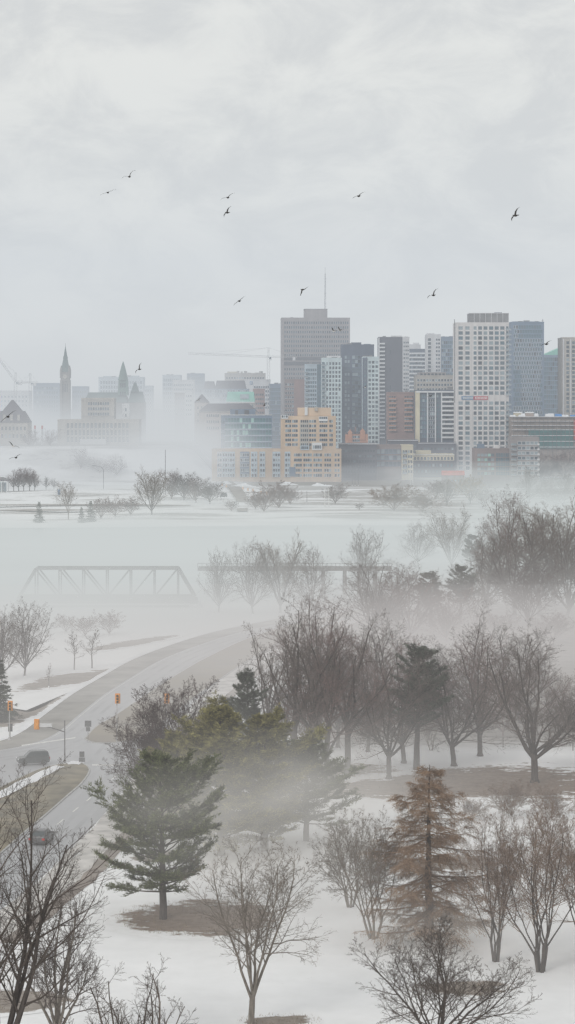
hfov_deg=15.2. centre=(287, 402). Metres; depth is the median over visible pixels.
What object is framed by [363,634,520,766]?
bare tree
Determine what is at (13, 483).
bare tree
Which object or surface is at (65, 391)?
clock tower
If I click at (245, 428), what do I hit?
office building
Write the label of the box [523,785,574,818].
shrub
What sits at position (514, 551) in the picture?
bare tree
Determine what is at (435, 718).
bare tree
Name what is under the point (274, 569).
bare tree
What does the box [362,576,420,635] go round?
bare tree
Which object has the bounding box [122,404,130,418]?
lift tower
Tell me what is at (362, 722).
bare tree
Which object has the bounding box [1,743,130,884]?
tyre track
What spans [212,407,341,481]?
apartment building
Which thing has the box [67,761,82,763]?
snow patch
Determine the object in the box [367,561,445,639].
bare tree
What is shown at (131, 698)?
tyre track
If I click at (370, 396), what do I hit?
apartment tower
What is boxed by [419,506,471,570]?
bare tree
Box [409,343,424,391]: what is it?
apartment tower
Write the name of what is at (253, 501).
shrub
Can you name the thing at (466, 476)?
city road
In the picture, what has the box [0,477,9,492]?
pavilion
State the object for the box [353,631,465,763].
bare tree
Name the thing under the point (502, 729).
bare tree
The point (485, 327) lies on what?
window
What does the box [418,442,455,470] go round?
brick building
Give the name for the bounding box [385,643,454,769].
pine tree
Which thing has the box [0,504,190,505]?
path
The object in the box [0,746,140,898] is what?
tyre track
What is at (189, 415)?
office block
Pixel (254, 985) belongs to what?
bare tree
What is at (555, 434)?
office building
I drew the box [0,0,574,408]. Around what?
sky
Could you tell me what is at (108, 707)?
tyre track
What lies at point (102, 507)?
shrub
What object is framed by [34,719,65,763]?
traffic light
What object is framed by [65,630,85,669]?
bare tree
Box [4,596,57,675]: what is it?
bare tree
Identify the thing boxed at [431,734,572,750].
fence
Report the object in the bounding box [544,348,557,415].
office tower
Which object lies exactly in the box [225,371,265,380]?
office block
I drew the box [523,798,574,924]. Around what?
bare tree
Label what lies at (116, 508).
shrub
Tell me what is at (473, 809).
shrub
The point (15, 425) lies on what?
stone building
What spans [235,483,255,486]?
snow bank
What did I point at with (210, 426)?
stone building
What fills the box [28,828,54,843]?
car
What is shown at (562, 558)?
bare tree
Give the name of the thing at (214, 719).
pine tree
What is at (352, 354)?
apartment tower
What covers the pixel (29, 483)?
bare tree
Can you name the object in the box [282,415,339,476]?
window
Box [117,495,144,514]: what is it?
shrub
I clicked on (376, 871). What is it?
bare tree
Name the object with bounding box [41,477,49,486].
bare tree
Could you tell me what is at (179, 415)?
office block
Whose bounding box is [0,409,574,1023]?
ground
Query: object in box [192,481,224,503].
bare tree
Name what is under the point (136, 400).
gothic building
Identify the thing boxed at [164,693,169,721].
traffic light
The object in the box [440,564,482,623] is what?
pine tree
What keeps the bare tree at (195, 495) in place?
on the ground at (204, 979)
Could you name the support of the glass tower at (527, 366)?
on the ground at (204, 979)
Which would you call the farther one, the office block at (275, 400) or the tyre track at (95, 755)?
the office block at (275, 400)
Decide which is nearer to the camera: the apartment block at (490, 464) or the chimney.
the apartment block at (490, 464)
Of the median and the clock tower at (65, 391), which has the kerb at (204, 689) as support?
the median
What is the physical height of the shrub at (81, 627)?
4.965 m
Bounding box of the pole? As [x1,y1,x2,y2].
[165,450,165,494]
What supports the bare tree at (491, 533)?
on the ground at (204, 979)
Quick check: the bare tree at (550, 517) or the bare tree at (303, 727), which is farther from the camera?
the bare tree at (550, 517)
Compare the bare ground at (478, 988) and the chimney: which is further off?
the chimney
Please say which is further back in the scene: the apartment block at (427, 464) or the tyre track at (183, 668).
the apartment block at (427, 464)
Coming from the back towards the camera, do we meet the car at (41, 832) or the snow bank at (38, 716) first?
the snow bank at (38, 716)
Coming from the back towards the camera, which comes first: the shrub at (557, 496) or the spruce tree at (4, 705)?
the shrub at (557, 496)
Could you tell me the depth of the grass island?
262.45 m
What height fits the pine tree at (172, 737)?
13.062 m
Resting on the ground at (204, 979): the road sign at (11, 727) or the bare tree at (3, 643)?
the bare tree at (3, 643)
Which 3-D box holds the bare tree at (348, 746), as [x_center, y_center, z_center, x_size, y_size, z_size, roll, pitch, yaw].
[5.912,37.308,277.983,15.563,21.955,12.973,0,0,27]
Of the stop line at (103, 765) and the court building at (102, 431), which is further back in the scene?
the court building at (102, 431)
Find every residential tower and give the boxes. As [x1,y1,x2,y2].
[453,312,511,474]
[558,337,574,415]
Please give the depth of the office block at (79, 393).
1720.00 m
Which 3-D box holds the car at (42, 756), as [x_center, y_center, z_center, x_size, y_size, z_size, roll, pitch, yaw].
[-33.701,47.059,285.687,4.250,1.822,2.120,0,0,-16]
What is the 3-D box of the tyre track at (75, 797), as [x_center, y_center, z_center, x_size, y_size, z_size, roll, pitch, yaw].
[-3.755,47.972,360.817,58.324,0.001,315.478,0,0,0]
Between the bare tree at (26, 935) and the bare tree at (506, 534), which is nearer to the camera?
the bare tree at (26, 935)
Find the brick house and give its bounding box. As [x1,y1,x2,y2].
[345,427,367,442]
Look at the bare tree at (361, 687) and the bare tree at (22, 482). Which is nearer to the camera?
the bare tree at (361, 687)
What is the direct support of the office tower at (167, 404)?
on the ground at (204, 979)
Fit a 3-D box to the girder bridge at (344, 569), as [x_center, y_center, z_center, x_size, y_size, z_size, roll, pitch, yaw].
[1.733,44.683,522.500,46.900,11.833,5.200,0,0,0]
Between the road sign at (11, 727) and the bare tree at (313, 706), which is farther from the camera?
the road sign at (11, 727)
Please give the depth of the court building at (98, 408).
1424.00 m
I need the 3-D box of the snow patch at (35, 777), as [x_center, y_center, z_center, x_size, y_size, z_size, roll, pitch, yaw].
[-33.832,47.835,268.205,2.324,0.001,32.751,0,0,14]
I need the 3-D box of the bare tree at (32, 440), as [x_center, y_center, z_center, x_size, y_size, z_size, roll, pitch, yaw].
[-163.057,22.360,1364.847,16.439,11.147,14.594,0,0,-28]
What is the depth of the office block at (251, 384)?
1850.00 m
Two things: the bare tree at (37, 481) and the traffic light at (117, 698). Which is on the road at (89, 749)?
the traffic light at (117, 698)
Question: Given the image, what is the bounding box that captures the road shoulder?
[0,583,447,749]
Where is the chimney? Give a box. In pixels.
[41,426,42,444]
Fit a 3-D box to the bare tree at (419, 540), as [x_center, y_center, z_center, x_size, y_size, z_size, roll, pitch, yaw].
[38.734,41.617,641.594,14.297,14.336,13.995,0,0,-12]
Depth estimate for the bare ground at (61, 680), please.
370.62 m
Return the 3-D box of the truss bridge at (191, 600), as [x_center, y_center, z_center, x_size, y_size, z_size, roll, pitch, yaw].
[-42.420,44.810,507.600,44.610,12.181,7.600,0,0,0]
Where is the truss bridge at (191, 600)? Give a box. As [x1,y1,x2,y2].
[12,566,201,607]
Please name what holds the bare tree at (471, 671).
on the ground at (204, 979)
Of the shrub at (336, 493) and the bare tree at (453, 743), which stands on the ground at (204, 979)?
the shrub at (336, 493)
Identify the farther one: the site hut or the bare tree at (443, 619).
the site hut
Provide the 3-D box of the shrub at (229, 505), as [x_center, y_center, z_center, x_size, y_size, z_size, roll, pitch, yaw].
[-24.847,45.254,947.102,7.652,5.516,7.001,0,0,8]
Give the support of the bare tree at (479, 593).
on the ground at (204, 979)
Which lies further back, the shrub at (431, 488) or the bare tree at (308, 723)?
the shrub at (431, 488)
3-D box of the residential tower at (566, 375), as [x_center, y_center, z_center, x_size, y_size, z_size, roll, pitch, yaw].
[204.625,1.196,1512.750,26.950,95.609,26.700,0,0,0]
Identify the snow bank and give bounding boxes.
[0,583,443,740]
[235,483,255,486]
[278,482,297,484]
[311,483,332,485]
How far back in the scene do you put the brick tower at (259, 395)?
1640.00 m
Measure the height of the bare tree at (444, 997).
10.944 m
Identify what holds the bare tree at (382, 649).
on the ground at (204, 979)
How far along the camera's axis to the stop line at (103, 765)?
284.79 m
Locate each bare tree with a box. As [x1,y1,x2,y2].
[0,604,27,680]
[0,752,134,1023]
[0,879,109,1023]
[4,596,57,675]
[5,469,20,490]
[12,467,30,490]
[17,467,36,490]
[19,429,39,444]
[22,467,37,490]
[26,470,41,490]
[37,428,64,445]
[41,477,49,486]
[55,480,78,519]
[61,953,197,1023]
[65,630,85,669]
[67,446,94,468]
[81,630,102,667]
[83,456,109,472]
[97,708,195,811]
[102,454,127,474]
[108,675,219,764]
[157,468,189,498]
[165,472,203,499]
[175,833,336,1023]
[177,478,210,502]
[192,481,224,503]
[196,549,243,611]
[217,536,277,613]
[236,622,310,716]
[242,526,308,612]
[253,590,365,722]
[253,613,357,781]
[256,592,353,739]
[258,647,321,733]
[264,694,340,739]
[273,620,418,779]
[275,608,402,774]
[283,542,337,613]
[289,630,376,747]
[304,812,429,939]
[307,803,397,907]
[311,613,411,713]
[317,553,433,637]
[323,637,397,751]
[330,626,472,778]
[334,688,384,741]
[339,525,387,589]
[347,912,542,1023]
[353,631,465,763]
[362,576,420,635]
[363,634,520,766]
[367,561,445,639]
[396,521,439,565]
[410,583,481,641]
[412,684,457,739]
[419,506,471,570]
[420,707,448,750]
[421,600,542,725]
[438,799,539,961]
[441,633,543,756]
[446,526,516,616]
[450,618,566,722]
[454,571,506,623]
[464,501,574,619]
[465,491,551,601]
[468,637,574,782]
[469,493,574,616]
[469,675,541,735]
[471,794,574,972]
[472,510,511,560]
[487,558,564,626]
[500,484,514,517]
[506,487,574,601]
[513,467,547,506]
[520,509,574,619]
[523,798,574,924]
[526,682,574,753]
[529,669,574,731]
[539,453,570,478]
[539,459,555,479]
[544,473,574,501]
[546,537,574,597]
[549,451,574,478]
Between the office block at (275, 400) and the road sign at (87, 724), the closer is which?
the road sign at (87, 724)
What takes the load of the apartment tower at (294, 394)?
on the ground at (204, 979)
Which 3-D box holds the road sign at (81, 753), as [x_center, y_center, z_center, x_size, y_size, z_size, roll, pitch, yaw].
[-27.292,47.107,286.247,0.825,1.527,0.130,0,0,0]
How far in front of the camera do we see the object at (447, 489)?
1013.82 m
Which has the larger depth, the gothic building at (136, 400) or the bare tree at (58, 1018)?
the gothic building at (136, 400)
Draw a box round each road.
[0,588,452,908]
[221,481,247,510]
[464,475,574,477]
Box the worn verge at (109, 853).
[0,597,459,942]
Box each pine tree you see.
[79,747,227,919]
[137,728,211,832]
[147,690,275,855]
[190,703,330,851]
[218,668,269,739]
[262,734,369,840]
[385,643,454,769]
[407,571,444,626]
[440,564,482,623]
[461,534,485,572]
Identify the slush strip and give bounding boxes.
[0,602,416,916]
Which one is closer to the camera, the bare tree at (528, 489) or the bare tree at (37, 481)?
the bare tree at (528, 489)
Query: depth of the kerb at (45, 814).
258.25 m
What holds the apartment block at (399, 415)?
on the ground at (204, 979)
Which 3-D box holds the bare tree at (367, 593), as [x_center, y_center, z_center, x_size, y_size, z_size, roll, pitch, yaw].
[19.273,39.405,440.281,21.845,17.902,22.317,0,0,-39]
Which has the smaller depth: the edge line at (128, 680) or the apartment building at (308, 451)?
the edge line at (128, 680)
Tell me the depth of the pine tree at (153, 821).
199.70 m
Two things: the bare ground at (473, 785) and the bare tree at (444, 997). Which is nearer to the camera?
the bare tree at (444, 997)
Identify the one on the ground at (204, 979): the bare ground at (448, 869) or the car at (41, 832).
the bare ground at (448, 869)
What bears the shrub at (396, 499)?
on the ground at (204, 979)
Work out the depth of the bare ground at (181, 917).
200.08 m
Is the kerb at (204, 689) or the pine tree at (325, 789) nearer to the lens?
the pine tree at (325, 789)
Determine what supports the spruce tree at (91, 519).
on the ground at (204, 979)
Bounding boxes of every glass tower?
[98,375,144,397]
[509,319,543,415]
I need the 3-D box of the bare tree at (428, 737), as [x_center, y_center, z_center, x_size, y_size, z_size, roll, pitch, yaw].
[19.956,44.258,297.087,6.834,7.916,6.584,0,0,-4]
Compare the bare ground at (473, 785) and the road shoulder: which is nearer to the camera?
the bare ground at (473, 785)
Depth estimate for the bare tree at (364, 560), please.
559.49 m
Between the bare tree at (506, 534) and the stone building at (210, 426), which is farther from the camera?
the stone building at (210, 426)
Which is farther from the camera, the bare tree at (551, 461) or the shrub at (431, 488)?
the bare tree at (551, 461)
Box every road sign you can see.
[8,724,12,738]
[79,751,84,761]
[85,721,90,730]
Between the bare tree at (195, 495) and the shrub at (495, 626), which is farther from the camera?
the bare tree at (195, 495)
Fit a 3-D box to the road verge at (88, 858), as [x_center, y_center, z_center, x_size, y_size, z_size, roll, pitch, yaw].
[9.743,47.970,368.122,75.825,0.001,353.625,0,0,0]
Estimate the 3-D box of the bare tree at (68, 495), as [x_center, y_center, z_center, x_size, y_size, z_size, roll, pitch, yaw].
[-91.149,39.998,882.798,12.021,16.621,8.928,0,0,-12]
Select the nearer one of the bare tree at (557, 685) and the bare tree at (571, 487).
the bare tree at (557, 685)
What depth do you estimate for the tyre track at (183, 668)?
375.95 m
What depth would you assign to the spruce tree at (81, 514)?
861.91 m
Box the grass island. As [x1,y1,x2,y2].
[0,763,88,851]
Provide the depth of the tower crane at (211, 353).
1639.18 m
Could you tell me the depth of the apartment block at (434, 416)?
1419.97 m
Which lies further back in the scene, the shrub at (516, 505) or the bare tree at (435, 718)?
the shrub at (516, 505)
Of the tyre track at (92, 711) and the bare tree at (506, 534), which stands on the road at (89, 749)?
the tyre track at (92, 711)
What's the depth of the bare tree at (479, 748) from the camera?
292.83 m
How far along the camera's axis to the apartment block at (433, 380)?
1500.00 m
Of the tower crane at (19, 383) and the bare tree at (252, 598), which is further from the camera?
the tower crane at (19, 383)
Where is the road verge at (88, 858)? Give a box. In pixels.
[0,595,454,941]
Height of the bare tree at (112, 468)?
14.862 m
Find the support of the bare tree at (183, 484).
on the ground at (204, 979)
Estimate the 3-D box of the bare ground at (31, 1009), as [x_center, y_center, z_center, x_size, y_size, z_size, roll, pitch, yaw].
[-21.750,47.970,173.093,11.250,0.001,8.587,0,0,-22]
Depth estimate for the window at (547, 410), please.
1599.82 m
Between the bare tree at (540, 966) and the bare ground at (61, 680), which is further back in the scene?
the bare ground at (61, 680)
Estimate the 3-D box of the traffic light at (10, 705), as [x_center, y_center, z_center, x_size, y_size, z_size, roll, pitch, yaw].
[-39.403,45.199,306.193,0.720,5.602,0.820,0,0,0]
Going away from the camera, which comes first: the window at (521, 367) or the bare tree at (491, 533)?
the bare tree at (491, 533)
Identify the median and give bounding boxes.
[86,601,401,741]
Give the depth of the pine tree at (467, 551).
599.30 m
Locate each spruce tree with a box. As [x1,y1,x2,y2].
[0,659,22,722]
[33,502,45,522]
[77,507,86,522]
[84,501,95,521]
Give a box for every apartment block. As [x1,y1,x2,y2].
[386,391,413,443]
[400,444,412,479]
[413,450,453,478]
[414,372,452,389]
[414,387,453,441]
[472,444,508,480]
[507,436,539,481]
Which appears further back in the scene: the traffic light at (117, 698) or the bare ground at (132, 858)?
the traffic light at (117, 698)
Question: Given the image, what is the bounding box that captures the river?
[0,525,574,600]
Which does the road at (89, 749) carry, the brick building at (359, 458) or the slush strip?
the slush strip
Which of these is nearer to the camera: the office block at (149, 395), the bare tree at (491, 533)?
the bare tree at (491, 533)
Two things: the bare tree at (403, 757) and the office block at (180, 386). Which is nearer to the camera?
the bare tree at (403, 757)
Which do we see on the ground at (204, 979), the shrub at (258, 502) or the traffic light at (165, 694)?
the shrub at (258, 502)
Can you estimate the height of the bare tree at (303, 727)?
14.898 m
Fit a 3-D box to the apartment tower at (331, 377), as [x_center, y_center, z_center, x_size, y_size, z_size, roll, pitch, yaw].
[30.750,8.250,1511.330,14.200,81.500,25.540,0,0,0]
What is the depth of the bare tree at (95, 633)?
389.19 m
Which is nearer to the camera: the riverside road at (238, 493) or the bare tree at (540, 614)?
the bare tree at (540, 614)
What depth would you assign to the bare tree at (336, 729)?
299.51 m
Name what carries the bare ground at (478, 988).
on the ground at (204, 979)
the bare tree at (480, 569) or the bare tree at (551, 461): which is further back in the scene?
the bare tree at (551, 461)
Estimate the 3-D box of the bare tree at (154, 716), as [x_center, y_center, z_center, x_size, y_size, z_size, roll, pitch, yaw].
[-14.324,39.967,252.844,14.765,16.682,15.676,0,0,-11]
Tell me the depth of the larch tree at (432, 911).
190.51 m
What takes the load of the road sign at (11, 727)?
on the road shoulder
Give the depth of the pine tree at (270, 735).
229.88 m
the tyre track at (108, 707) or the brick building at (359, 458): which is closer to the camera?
the tyre track at (108, 707)
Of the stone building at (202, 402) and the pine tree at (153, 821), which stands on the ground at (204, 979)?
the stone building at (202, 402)
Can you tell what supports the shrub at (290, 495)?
on the ground at (204, 979)
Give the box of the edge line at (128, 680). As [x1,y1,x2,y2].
[0,605,364,750]
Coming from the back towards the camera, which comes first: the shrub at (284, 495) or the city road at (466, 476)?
the city road at (466, 476)
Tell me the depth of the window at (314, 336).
1749.78 m
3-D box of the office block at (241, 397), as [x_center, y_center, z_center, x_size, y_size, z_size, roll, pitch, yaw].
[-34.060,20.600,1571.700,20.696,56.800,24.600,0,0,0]
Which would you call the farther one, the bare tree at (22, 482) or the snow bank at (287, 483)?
the snow bank at (287, 483)
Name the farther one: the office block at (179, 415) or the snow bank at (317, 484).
the office block at (179, 415)
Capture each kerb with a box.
[0,763,90,853]
[84,609,371,742]
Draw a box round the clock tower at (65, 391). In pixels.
[60,343,70,418]
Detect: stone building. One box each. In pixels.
[0,400,31,444]
[194,394,208,444]
[199,403,256,459]
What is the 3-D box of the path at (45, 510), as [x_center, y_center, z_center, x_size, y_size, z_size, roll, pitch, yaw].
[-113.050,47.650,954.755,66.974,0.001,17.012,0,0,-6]
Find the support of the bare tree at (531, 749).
on the ground at (204, 979)
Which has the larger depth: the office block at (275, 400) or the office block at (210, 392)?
the office block at (275, 400)
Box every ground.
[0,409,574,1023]
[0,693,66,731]
[0,985,89,1016]
[1,667,117,694]
[68,632,190,653]
[89,894,299,940]
[124,848,196,863]
[239,1014,323,1023]
[276,759,574,803]
[317,761,411,777]
[383,852,519,873]
[408,979,519,998]
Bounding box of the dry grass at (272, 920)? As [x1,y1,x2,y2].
[0,766,571,1023]
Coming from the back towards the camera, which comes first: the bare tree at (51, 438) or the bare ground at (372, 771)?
the bare tree at (51, 438)
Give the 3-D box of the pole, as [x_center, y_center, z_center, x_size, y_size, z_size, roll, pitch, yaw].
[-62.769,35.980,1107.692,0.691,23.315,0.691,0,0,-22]
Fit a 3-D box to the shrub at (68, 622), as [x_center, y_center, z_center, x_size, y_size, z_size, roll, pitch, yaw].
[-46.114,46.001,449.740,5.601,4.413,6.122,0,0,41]
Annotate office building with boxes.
[221,409,271,447]
[508,413,574,476]
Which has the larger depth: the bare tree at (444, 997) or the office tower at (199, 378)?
the office tower at (199, 378)
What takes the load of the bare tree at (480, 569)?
on the ground at (204, 979)
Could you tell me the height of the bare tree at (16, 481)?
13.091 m
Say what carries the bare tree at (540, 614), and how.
on the ground at (204, 979)
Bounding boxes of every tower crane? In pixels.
[0,359,21,398]
[22,373,37,401]
[190,348,296,411]
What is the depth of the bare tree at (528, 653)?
322.99 m
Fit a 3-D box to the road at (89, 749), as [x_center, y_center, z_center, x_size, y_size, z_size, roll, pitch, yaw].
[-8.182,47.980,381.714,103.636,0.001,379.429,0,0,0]
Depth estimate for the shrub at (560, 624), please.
431.55 m
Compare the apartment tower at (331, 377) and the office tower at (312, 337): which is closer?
the apartment tower at (331, 377)
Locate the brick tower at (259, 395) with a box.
[253,389,264,413]
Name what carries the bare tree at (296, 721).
on the ground at (204, 979)
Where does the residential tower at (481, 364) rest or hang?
on the ground at (204, 979)
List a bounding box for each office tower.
[162,374,181,433]
[187,373,204,400]
[280,274,349,414]
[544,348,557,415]
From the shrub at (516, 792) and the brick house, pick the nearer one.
the shrub at (516, 792)
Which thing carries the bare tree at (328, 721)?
on the ground at (204, 979)
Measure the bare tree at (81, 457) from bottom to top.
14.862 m
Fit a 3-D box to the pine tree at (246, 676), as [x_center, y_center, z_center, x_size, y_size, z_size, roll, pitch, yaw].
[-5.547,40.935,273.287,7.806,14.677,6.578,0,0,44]
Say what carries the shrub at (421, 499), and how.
on the ground at (204, 979)
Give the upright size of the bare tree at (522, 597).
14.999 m
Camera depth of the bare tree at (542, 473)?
1328.64 m
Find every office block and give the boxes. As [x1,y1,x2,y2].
[0,391,32,420]
[33,383,59,436]
[72,386,88,418]
[145,386,153,433]
[172,380,194,433]
[175,393,184,438]
[185,390,193,440]
[198,381,248,402]
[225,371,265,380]
[226,392,254,407]
[245,379,270,413]
[269,383,280,447]
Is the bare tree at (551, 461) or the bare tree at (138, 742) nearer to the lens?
the bare tree at (138, 742)
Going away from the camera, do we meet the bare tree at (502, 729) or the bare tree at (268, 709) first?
the bare tree at (268, 709)
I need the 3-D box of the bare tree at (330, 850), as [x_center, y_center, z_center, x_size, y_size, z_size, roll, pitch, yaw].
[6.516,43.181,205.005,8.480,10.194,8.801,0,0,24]
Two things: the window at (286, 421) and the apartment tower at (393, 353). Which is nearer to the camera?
the window at (286, 421)
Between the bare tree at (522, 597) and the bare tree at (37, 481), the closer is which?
the bare tree at (522, 597)
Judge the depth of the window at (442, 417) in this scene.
1420.13 m
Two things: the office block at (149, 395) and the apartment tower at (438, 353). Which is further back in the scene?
the office block at (149, 395)
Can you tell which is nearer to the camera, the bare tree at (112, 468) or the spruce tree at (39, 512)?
the spruce tree at (39, 512)
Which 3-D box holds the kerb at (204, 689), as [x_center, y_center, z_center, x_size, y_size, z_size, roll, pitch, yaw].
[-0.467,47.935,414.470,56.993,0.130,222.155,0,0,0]
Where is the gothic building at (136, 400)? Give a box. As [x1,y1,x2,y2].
[86,362,145,440]
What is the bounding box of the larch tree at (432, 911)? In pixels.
[351,765,515,952]
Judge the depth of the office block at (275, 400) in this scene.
1799.97 m
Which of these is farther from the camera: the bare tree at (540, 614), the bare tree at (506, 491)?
the bare tree at (506, 491)
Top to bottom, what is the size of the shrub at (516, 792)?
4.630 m
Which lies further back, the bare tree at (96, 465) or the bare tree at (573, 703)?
the bare tree at (96, 465)
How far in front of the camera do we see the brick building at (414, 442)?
1400.00 m
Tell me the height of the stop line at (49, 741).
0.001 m
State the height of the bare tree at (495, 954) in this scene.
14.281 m
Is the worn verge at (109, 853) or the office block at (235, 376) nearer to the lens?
the worn verge at (109, 853)
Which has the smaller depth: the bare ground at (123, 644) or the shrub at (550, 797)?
the shrub at (550, 797)
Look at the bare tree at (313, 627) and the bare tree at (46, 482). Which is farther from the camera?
the bare tree at (46, 482)
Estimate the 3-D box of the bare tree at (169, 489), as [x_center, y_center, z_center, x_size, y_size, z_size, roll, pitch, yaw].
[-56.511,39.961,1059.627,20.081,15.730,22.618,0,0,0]
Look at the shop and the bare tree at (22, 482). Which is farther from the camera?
the shop
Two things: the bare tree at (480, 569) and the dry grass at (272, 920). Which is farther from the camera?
the bare tree at (480, 569)
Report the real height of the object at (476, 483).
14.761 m
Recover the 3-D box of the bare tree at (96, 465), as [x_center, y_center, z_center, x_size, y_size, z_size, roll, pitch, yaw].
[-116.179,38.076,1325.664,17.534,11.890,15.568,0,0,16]
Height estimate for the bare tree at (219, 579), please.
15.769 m
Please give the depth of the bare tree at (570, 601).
475.63 m
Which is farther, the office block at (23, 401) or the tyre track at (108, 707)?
the office block at (23, 401)
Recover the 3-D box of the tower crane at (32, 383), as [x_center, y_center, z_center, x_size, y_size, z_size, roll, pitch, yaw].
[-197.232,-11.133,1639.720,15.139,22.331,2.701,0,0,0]
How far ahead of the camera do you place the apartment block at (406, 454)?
1335.00 m
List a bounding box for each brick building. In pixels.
[338,443,376,479]
[377,444,400,479]
[387,439,417,452]
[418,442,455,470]
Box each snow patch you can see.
[0,765,63,797]
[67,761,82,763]
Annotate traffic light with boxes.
[8,701,12,739]
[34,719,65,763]
[115,693,119,751]
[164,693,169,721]
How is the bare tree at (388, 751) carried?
on the bare ground at (473, 785)
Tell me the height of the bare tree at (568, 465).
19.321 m
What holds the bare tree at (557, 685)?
on the ground at (204, 979)
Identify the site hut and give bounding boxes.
[525,412,533,415]
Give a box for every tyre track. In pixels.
[0,607,359,855]
[0,608,360,867]
[0,609,351,752]
[0,612,342,754]
[0,633,260,757]
[0,648,223,760]
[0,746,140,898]
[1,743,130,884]
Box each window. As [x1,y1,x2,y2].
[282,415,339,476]
[284,336,347,414]
[442,417,453,435]
[478,326,507,447]
[513,366,541,415]
[546,409,557,412]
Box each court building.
[57,419,141,444]
[81,398,115,418]
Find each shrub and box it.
[53,613,79,631]
[71,615,102,635]
[85,497,118,517]
[93,609,124,634]
[103,500,126,515]
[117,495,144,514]
[222,500,237,510]
[244,494,265,508]
[246,486,280,510]
[256,480,296,507]
[278,488,302,504]
[321,482,349,503]
[367,482,418,509]
[400,489,454,512]
[422,480,453,498]
[450,795,491,820]
[467,612,520,639]
[477,778,543,815]
[501,496,525,512]
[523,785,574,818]
[527,613,574,641]
[535,482,574,511]
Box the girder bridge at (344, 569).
[197,563,391,600]
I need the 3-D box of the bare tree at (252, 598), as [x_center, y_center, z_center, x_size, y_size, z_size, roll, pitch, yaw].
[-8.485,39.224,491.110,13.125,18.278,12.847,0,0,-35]
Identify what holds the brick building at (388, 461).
on the ground at (204, 979)
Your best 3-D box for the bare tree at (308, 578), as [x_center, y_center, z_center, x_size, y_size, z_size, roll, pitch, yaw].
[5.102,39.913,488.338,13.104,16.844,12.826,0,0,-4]
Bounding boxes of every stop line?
[22,737,75,745]
[92,764,123,765]
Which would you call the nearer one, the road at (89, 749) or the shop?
the road at (89, 749)
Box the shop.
[441,471,464,485]
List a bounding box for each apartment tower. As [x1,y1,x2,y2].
[284,377,304,415]
[304,362,320,407]
[321,356,341,447]
[340,342,373,442]
[362,355,378,443]
[377,336,408,443]
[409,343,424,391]
[425,333,452,374]
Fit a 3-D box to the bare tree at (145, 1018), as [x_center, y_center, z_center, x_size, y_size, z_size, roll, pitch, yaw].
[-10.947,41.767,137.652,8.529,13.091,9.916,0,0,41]
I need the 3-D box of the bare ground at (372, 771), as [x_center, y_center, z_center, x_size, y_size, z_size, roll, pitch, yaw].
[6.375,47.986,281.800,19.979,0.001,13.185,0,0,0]
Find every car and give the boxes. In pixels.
[16,749,49,765]
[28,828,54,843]
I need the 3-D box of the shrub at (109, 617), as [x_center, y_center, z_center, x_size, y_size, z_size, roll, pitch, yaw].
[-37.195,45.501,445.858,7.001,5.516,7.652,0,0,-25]
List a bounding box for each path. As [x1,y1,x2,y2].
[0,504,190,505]
[0,509,98,510]
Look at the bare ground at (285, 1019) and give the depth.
167.62 m
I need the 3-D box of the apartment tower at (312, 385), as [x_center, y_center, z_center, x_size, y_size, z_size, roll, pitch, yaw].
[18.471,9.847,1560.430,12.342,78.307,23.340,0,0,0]
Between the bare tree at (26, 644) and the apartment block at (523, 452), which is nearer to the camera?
the bare tree at (26, 644)
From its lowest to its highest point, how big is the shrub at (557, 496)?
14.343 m
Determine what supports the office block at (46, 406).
on the ground at (204, 979)
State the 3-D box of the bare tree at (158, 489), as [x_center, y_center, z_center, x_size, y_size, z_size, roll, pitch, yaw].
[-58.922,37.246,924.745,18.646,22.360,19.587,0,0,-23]
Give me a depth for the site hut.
1386.13 m

